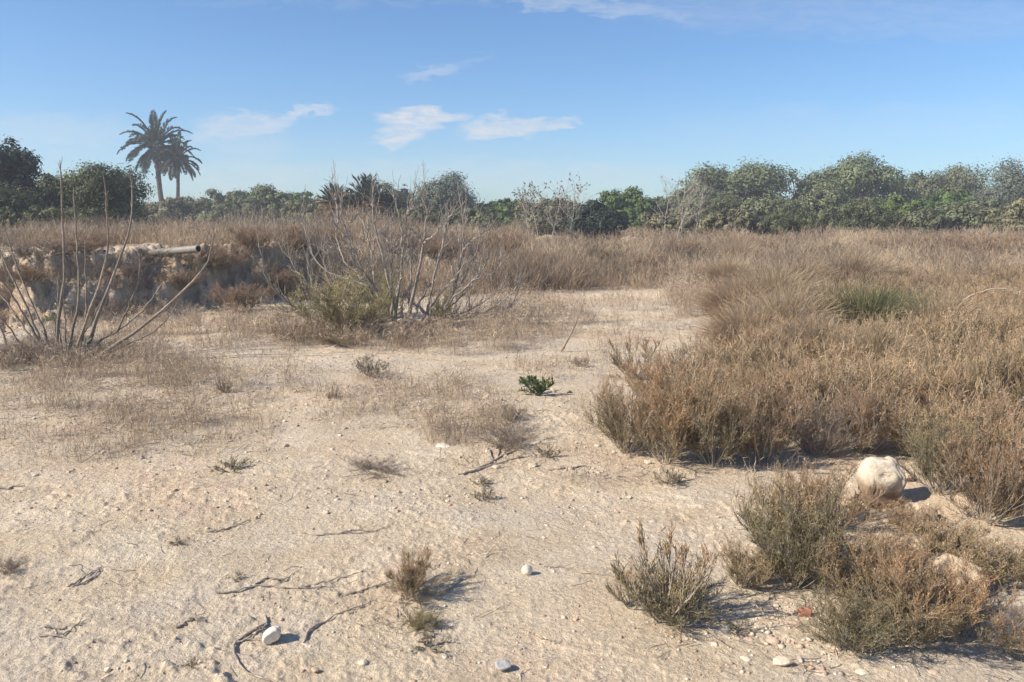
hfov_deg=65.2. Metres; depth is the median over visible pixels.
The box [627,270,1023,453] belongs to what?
thicket grass
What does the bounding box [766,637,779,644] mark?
stone
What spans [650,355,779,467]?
shrub
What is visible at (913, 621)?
shrub
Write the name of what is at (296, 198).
tree
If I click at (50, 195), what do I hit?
bare tree
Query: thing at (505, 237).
shrub
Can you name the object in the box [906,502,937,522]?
rock
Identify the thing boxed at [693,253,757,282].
grass tussock
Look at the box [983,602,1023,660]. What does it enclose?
shrub
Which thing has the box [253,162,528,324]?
fig tree
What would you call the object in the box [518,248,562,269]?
shrub
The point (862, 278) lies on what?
shrub
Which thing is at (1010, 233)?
shrub
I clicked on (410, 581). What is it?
shrub
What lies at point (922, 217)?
bush
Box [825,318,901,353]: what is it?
shrub
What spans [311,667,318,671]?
stone
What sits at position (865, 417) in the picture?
shrub
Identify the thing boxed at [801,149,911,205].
tree
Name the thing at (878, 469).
boulder
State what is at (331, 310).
shrub
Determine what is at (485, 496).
shrub
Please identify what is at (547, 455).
shrub
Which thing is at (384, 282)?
shrub
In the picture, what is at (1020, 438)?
shrub
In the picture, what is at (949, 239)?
shrub
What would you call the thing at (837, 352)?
shrub
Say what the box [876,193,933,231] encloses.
tree
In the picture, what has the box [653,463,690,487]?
shrub
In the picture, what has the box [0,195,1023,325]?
dry scrub
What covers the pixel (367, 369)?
shrub
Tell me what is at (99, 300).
shrub
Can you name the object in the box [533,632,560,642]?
fallen branch
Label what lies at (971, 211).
bush
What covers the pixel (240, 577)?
shrub
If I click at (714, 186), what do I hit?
tree
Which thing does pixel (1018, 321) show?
shrub
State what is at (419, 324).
shrub
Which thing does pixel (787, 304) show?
grass tussock
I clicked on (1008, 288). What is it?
shrub
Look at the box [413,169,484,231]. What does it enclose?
tree
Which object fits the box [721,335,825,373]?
shrub
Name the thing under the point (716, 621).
gravel
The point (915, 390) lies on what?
shrub
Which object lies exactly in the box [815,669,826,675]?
stone
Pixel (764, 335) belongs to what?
shrub
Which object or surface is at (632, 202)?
tree
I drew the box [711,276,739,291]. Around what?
shrub
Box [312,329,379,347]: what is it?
shrub
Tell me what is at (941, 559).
rock
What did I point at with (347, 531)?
fallen branch
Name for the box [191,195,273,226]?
bush
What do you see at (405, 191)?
tree
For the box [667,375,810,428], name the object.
shrub
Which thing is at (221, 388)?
shrub
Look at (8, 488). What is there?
fallen branch
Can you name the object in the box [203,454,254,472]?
shrub
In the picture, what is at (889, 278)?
shrub
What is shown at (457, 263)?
shrub
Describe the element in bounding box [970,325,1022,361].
shrub
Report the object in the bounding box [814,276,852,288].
shrub
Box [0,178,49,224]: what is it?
bush
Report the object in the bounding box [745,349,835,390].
shrub
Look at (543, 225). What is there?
bush
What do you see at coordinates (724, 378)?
shrub
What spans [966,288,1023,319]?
shrub
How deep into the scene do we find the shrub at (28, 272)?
11.89 m
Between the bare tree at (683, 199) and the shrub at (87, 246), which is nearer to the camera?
the shrub at (87, 246)
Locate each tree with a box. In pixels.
[0,134,58,211]
[0,160,214,361]
[23,193,60,211]
[117,109,196,201]
[153,130,202,197]
[173,189,240,222]
[226,182,300,225]
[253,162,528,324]
[264,189,317,225]
[358,181,416,224]
[398,184,414,199]
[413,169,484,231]
[478,197,533,228]
[506,172,598,237]
[598,185,663,231]
[648,172,722,237]
[654,195,680,214]
[664,182,726,213]
[671,155,807,208]
[699,169,741,200]
[784,170,830,202]
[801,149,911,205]
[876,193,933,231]
[879,170,934,203]
[907,161,995,198]
[915,185,973,213]
[958,155,1023,208]
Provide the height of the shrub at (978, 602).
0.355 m
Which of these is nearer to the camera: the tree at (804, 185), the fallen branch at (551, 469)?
the fallen branch at (551, 469)
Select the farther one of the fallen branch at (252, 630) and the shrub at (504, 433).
the shrub at (504, 433)
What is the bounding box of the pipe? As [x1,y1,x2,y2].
[149,245,200,256]
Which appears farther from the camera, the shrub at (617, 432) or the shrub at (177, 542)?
the shrub at (617, 432)
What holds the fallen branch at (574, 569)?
on the ground at (54, 545)
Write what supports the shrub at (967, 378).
on the ground at (54, 545)
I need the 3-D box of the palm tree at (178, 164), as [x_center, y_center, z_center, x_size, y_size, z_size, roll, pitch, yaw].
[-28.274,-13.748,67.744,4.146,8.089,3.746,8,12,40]
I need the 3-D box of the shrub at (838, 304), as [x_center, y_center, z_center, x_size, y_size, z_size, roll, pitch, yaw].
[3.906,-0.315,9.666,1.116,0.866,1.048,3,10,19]
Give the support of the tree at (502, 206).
on the ground at (54, 545)
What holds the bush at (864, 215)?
on the ground at (54, 545)
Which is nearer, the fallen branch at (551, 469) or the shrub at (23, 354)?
the fallen branch at (551, 469)
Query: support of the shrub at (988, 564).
on the ground at (54, 545)
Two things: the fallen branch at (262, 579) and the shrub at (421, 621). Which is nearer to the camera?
the shrub at (421, 621)
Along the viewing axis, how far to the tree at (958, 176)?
63.69 m
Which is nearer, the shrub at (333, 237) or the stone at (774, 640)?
the stone at (774, 640)
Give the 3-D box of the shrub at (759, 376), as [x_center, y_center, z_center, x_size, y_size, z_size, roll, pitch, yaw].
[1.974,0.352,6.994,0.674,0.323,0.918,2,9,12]
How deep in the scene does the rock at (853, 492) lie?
4.49 m
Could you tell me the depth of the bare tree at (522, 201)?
30.62 m
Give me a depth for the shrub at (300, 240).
16.63 m
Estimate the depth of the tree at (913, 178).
66.00 m
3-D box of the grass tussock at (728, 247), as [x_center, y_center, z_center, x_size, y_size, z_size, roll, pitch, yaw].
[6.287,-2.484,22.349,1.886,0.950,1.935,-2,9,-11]
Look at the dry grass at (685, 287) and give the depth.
8.11 m
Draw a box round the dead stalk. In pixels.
[561,304,582,351]
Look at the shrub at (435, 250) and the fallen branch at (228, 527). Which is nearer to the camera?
the fallen branch at (228, 527)
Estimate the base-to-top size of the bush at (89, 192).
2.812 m
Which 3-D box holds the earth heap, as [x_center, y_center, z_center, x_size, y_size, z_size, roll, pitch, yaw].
[1.484,-3.802,30.796,1.310,0.595,1.278,0,9,0]
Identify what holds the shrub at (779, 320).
on the ground at (54, 545)
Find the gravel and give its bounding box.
[0,241,1022,681]
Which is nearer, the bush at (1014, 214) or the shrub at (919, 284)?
the shrub at (919, 284)
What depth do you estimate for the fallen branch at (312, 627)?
3.17 m
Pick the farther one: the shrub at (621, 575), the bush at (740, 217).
the bush at (740, 217)
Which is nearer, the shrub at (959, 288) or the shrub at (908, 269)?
the shrub at (959, 288)
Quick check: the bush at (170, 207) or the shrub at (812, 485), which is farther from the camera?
the bush at (170, 207)
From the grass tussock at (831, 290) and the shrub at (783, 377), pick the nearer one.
the shrub at (783, 377)
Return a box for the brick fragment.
[797,607,811,616]
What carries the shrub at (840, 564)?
on the ground at (54, 545)
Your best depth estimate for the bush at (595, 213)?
31.91 m
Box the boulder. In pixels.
[856,456,906,507]
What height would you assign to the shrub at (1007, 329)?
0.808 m
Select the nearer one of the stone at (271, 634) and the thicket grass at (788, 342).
the stone at (271, 634)
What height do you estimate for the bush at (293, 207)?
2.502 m
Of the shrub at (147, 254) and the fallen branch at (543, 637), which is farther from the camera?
the shrub at (147, 254)
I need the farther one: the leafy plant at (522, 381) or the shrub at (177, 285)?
the shrub at (177, 285)
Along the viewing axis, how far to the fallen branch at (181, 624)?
3.13 m
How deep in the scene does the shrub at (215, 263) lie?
14.24 m
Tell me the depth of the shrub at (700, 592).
3.17 m
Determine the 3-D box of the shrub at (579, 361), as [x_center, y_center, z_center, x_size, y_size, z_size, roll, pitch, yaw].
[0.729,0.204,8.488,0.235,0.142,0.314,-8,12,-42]
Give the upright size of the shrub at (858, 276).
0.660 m
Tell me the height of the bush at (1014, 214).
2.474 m
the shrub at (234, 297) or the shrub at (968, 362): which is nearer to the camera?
the shrub at (968, 362)
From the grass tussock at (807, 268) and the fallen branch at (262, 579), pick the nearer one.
the fallen branch at (262, 579)
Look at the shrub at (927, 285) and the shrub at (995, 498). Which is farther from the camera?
the shrub at (927, 285)
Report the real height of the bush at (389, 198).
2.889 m
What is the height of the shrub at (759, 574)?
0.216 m
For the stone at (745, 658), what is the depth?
2.92 m
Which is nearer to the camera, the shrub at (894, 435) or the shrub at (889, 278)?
the shrub at (894, 435)
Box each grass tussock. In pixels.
[682,299,795,353]
[685,273,779,320]
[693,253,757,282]
[705,236,767,262]
[709,279,857,331]
[711,257,832,302]
[755,252,843,283]
[756,312,870,363]
[761,275,888,328]
[797,282,864,300]
[804,277,935,325]
[808,244,905,281]
[812,318,940,374]
[877,286,1008,335]
[883,285,950,312]
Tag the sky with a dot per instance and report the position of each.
(505, 94)
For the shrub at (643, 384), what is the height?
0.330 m
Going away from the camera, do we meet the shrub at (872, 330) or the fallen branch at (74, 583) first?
the fallen branch at (74, 583)
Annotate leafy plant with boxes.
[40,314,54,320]
[517,375,555,394]
[519,375,533,384]
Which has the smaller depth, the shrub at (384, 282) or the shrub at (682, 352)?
the shrub at (682, 352)
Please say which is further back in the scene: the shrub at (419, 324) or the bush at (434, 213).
the bush at (434, 213)
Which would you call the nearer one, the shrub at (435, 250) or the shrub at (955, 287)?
the shrub at (955, 287)
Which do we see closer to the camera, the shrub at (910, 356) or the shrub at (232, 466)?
the shrub at (232, 466)
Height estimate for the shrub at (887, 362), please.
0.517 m
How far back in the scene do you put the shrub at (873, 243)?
27.52 m
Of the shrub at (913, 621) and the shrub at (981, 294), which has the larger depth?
the shrub at (981, 294)
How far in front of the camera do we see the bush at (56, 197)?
30.14 m
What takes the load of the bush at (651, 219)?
on the ground at (54, 545)
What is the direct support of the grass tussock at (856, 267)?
on the ground at (54, 545)
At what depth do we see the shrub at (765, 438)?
5.09 m
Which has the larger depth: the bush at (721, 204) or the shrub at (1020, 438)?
the bush at (721, 204)
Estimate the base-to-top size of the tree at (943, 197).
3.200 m
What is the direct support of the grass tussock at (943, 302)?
on the ground at (54, 545)
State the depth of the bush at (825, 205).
44.45 m
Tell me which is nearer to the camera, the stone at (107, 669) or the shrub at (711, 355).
the stone at (107, 669)
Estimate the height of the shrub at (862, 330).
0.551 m
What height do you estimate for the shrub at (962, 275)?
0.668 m
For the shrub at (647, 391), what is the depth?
5.92 m
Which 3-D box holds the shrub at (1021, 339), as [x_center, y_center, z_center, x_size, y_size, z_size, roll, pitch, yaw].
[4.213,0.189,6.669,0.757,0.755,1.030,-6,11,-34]
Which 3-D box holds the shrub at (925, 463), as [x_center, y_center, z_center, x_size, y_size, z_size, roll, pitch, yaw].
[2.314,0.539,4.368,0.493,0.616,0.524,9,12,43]
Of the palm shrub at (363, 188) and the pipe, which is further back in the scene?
the palm shrub at (363, 188)
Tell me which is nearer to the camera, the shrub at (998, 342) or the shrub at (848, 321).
the shrub at (998, 342)
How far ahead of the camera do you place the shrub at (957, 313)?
9.08 m
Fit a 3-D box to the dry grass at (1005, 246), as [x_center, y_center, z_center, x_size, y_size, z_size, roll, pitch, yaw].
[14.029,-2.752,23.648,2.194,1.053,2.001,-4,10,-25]
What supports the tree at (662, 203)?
on the ground at (54, 545)
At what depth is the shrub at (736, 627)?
3.11 m
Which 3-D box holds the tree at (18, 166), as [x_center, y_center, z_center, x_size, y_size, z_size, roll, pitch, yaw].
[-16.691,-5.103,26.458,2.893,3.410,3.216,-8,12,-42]
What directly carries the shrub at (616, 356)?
on the ground at (54, 545)
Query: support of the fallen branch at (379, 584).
on the ground at (54, 545)
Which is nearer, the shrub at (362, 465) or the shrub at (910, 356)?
the shrub at (362, 465)
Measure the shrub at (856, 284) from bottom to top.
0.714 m
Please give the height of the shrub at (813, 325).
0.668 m
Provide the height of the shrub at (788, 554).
0.619 m
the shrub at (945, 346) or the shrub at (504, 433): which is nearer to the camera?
the shrub at (504, 433)
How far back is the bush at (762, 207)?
44.07 m
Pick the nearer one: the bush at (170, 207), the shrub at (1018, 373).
the shrub at (1018, 373)
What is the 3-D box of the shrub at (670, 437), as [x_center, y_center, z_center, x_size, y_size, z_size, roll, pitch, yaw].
[1.065,0.440,5.178,0.767,0.722,0.838,-2,9,-11]
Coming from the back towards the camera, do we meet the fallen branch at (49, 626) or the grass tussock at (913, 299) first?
the grass tussock at (913, 299)
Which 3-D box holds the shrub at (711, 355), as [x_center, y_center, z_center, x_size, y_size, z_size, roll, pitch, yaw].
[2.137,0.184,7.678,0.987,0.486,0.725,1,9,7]
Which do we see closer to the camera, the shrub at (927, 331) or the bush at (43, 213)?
the shrub at (927, 331)
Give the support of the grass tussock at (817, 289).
on the ground at (54, 545)
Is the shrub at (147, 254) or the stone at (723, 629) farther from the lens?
the shrub at (147, 254)
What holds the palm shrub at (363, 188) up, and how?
on the ground at (54, 545)
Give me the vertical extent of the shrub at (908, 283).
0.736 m
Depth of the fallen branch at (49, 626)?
3.08 m
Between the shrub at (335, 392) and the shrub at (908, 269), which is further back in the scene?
the shrub at (908, 269)
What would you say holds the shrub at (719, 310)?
on the ground at (54, 545)
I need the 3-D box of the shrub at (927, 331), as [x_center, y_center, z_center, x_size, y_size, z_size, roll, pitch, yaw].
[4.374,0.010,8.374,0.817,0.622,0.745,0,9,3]
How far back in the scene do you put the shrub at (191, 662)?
2.86 m
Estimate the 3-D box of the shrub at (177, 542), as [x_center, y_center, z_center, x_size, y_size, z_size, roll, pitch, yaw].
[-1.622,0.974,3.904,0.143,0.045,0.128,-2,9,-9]
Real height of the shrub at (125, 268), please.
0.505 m
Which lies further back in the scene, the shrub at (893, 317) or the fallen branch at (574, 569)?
the shrub at (893, 317)
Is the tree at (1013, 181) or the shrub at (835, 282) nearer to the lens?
the shrub at (835, 282)
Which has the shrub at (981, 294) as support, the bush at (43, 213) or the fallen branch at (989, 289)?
the fallen branch at (989, 289)
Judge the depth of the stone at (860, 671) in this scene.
2.82 m
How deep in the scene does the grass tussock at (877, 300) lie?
9.59 m
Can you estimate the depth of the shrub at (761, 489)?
3.75 m
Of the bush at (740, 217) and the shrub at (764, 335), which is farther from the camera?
the bush at (740, 217)
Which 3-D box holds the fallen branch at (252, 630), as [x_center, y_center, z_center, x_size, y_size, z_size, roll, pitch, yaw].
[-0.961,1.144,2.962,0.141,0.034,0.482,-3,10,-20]
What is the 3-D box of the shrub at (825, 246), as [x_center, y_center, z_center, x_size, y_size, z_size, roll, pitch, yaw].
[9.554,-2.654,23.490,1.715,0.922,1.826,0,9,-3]
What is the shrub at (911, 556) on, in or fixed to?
on the ground at (54, 545)
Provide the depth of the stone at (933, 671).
2.82 m
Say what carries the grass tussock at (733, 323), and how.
on the ground at (54, 545)
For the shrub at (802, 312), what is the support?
on the ground at (54, 545)
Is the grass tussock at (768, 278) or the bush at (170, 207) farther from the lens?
the bush at (170, 207)
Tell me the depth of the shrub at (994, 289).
11.92 m
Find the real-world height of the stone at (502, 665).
0.035 m
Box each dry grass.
[0,263,909,497]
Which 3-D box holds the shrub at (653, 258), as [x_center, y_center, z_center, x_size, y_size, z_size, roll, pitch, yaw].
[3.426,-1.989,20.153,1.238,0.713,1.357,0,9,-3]
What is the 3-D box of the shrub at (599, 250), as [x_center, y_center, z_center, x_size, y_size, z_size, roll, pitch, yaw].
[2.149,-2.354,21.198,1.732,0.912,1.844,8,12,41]
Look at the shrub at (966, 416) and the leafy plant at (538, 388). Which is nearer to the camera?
the shrub at (966, 416)
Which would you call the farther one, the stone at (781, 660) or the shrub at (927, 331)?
the shrub at (927, 331)
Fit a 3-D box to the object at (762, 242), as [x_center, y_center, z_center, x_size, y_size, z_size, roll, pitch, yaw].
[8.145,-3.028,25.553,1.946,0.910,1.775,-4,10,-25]
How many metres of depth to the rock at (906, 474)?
4.72 m
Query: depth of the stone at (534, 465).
5.16 m
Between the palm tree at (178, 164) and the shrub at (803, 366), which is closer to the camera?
the shrub at (803, 366)
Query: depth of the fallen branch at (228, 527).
4.10 m
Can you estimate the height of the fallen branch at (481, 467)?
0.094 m
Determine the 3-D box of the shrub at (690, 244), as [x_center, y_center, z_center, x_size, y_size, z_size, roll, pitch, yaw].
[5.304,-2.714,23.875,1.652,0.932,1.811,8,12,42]
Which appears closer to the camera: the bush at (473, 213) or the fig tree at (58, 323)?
the fig tree at (58, 323)
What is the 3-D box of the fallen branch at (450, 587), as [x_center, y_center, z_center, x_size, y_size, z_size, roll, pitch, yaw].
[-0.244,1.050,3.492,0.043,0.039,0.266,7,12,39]
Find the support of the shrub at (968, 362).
on the ground at (54, 545)
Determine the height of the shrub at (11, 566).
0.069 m
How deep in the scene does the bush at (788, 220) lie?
36.76 m
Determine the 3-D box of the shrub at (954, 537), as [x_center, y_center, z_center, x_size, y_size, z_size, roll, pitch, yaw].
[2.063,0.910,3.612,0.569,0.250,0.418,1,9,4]
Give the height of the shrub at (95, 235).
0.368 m
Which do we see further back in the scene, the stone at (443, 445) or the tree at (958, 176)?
the tree at (958, 176)
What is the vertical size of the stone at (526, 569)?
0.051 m
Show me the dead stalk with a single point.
(564, 345)
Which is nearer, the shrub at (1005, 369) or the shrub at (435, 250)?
the shrub at (1005, 369)
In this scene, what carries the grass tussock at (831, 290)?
on the ground at (54, 545)
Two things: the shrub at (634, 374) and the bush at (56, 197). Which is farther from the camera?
the bush at (56, 197)
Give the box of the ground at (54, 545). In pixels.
[0,233,1023,681]
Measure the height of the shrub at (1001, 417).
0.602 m
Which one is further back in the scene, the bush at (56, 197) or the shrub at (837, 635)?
the bush at (56, 197)
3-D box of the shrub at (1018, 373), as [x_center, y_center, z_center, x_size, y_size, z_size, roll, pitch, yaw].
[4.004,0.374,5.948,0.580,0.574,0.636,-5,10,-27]
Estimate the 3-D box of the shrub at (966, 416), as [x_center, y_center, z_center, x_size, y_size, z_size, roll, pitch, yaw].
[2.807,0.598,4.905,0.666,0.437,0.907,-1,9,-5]
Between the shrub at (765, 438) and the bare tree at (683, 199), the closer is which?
the shrub at (765, 438)
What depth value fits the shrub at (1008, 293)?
10.80 m
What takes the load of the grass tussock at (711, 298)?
on the ground at (54, 545)
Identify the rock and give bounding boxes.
[837,487,855,500]
[904,470,913,481]
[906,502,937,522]
[933,554,990,594]
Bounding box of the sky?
[0,0,1023,211]
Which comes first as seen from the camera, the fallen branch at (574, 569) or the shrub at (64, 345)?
the fallen branch at (574, 569)
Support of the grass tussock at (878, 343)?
on the ground at (54, 545)
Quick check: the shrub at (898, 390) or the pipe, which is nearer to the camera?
the shrub at (898, 390)
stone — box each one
[104,667,111,672]
[262,626,280,644]
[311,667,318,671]
[358,659,367,664]
[436,443,449,447]
[495,659,510,670]
[521,565,532,574]
[529,463,537,467]
[719,625,730,632]
[740,655,751,660]
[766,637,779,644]
[772,655,793,665]
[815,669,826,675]
[855,667,870,675]
[927,669,937,673]
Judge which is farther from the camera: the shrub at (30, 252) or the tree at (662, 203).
the tree at (662, 203)
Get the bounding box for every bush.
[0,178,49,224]
[0,198,93,230]
[34,173,75,209]
[36,154,159,225]
[136,195,200,225]
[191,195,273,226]
[276,193,342,225]
[347,179,403,222]
[394,203,455,228]
[444,203,501,231]
[512,195,586,235]
[560,198,630,243]
[639,206,701,235]
[685,195,758,229]
[696,207,769,236]
[723,191,809,230]
[748,206,834,236]
[784,187,870,231]
[834,194,907,233]
[887,207,967,235]
[932,197,1011,233]
[974,196,1023,233]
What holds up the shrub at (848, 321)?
on the ground at (54, 545)
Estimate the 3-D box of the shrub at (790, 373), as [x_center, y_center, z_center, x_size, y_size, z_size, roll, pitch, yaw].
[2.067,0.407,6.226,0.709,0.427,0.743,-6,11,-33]
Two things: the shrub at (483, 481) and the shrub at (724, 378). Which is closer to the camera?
the shrub at (483, 481)
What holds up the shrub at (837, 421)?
on the ground at (54, 545)
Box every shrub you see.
[0,236,83,257]
[0,260,56,282]
[0,330,59,362]
[0,332,137,366]
[0,555,29,575]
[28,236,117,253]
[70,230,119,248]
[72,294,126,312]
[80,249,162,276]
[137,242,193,266]
[157,268,206,289]
[169,536,192,544]
[178,239,252,273]
[181,655,202,667]
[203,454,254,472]
[204,278,275,311]
[214,377,234,392]
[220,223,287,249]
[225,568,252,582]
[245,263,307,294]
[262,223,326,251]
[263,266,422,333]
[265,320,321,338]
[309,172,394,220]
[312,226,353,245]
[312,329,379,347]
[324,385,341,398]
[340,455,413,478]
[341,315,449,334]
[351,260,418,313]
[352,352,390,375]
[382,542,457,608]
[401,605,446,632]
[407,631,451,655]
[421,239,457,259]
[426,292,463,326]
[439,251,484,273]
[465,228,527,256]
[469,420,544,451]
[469,474,495,485]
[469,485,495,500]
[494,403,526,421]
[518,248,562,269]
[533,444,567,458]
[566,238,631,262]
[568,356,594,366]
[580,371,681,453]
[604,561,656,608]
[608,335,662,377]
[608,358,740,464]
[609,345,694,391]
[609,514,718,624]
[617,551,741,635]
[621,372,701,431]
[624,370,714,406]
[626,249,671,274]
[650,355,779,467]
[653,341,753,396]
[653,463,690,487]
[655,360,764,407]
[660,237,719,257]
[666,340,708,376]
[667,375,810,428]
[681,332,766,375]
[698,287,775,319]
[703,358,772,394]
[710,369,814,463]
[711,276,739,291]
[712,529,798,588]
[714,458,859,589]
[719,617,761,637]
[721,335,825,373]
[730,464,866,549]
[731,320,805,359]
[733,364,828,422]
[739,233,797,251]
[740,352,871,429]
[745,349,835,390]
[751,309,816,341]
[768,312,833,346]
[768,496,920,604]
[769,454,902,527]
[770,336,871,365]
[771,384,882,455]
[773,354,923,425]
[776,347,870,402]
[779,575,906,656]
[783,298,851,335]
[798,340,898,388]
[802,281,885,330]
[806,236,866,256]
[813,311,875,329]
[813,524,982,649]
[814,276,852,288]
[814,277,867,290]
[816,346,928,404]
[818,268,864,284]
[824,371,931,453]
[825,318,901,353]
[829,263,945,307]
[830,321,905,339]
[836,275,877,287]
[838,523,957,605]
[839,268,880,284]
[856,236,891,252]
[857,309,931,343]
[858,342,970,384]
[861,364,954,421]
[864,353,968,412]
[866,273,912,287]
[869,387,990,456]
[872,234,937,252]
[872,275,926,295]
[874,497,970,532]
[875,334,1018,375]
[879,542,1023,655]
[885,264,927,279]
[893,272,932,289]
[895,315,967,350]
[896,359,1000,421]
[896,390,996,495]
[897,499,1020,564]
[901,280,952,294]
[904,392,1023,467]
[906,274,943,297]
[906,303,1014,360]
[908,266,956,288]
[909,300,1015,332]
[910,283,981,304]
[921,530,1023,586]
[927,231,980,248]
[928,364,1023,461]
[928,414,1023,524]
[931,277,967,293]
[934,279,991,312]
[934,301,1023,345]
[934,349,1022,409]
[935,269,990,284]
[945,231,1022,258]
[946,272,1001,291]
[952,282,1022,310]
[952,329,1022,360]
[957,281,1022,296]
[962,326,1023,390]
[963,332,1023,424]
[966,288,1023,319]
[966,393,1023,513]
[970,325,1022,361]
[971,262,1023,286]
[978,264,1019,282]
[978,281,1023,296]
[981,284,1023,307]
[982,300,1023,337]
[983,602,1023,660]
[992,232,1023,249]
[1003,319,1023,348]
[1010,363,1023,413]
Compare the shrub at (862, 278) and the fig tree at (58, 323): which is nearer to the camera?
the fig tree at (58, 323)
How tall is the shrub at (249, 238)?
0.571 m
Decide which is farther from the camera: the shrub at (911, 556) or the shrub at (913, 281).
the shrub at (913, 281)
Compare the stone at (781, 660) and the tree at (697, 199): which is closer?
the stone at (781, 660)
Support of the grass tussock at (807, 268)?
on the ground at (54, 545)
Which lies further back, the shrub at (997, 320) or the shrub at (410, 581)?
the shrub at (997, 320)
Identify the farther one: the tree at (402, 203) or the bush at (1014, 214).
the tree at (402, 203)
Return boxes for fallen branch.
[0,485,24,489]
[39,618,83,636]
[67,566,101,586]
[176,613,204,627]
[207,518,250,531]
[215,569,367,593]
[232,615,276,681]
[301,526,388,535]
[303,595,372,642]
[349,581,391,593]
[438,574,479,594]
[458,443,524,474]
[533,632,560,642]
[544,465,586,470]
[544,563,607,575]
[959,288,1021,303]
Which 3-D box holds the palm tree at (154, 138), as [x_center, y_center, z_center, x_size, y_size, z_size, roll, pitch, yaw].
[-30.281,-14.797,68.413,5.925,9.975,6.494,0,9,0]
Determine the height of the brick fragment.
0.041 m
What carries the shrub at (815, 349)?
on the ground at (54, 545)
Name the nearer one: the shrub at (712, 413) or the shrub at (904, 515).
the shrub at (904, 515)
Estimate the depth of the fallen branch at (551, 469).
5.12 m
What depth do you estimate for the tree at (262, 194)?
56.15 m
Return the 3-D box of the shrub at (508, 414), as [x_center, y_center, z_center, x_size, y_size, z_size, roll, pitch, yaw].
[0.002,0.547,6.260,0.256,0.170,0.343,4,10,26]
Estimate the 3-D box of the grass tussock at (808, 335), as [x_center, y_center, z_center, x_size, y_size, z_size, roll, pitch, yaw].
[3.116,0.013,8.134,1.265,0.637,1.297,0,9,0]
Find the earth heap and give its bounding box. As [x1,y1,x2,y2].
[534,234,564,242]
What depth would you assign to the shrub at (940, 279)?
14.19 m
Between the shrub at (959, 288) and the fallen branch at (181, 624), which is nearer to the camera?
the fallen branch at (181, 624)
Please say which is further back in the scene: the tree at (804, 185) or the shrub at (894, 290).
the tree at (804, 185)
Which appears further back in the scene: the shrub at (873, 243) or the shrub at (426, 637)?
the shrub at (873, 243)
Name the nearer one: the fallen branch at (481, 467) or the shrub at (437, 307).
the fallen branch at (481, 467)
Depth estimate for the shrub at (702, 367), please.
6.93 m
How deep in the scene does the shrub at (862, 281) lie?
14.78 m
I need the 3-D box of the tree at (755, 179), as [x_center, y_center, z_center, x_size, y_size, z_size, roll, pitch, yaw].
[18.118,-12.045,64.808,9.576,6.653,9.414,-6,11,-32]
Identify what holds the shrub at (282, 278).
on the ground at (54, 545)
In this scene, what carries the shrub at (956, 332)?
on the ground at (54, 545)
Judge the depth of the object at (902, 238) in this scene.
25.10 m
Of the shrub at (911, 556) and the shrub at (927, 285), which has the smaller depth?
the shrub at (911, 556)
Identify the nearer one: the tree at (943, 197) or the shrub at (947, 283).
the shrub at (947, 283)
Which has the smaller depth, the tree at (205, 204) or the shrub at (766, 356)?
the shrub at (766, 356)
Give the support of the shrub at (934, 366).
on the ground at (54, 545)
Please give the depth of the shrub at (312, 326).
10.16 m
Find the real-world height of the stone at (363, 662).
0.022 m
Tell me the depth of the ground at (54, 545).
4.14 m
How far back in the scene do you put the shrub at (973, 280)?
12.75 m
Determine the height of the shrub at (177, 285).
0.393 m
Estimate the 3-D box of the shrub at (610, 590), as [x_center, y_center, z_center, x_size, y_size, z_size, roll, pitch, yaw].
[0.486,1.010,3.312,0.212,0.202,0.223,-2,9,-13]

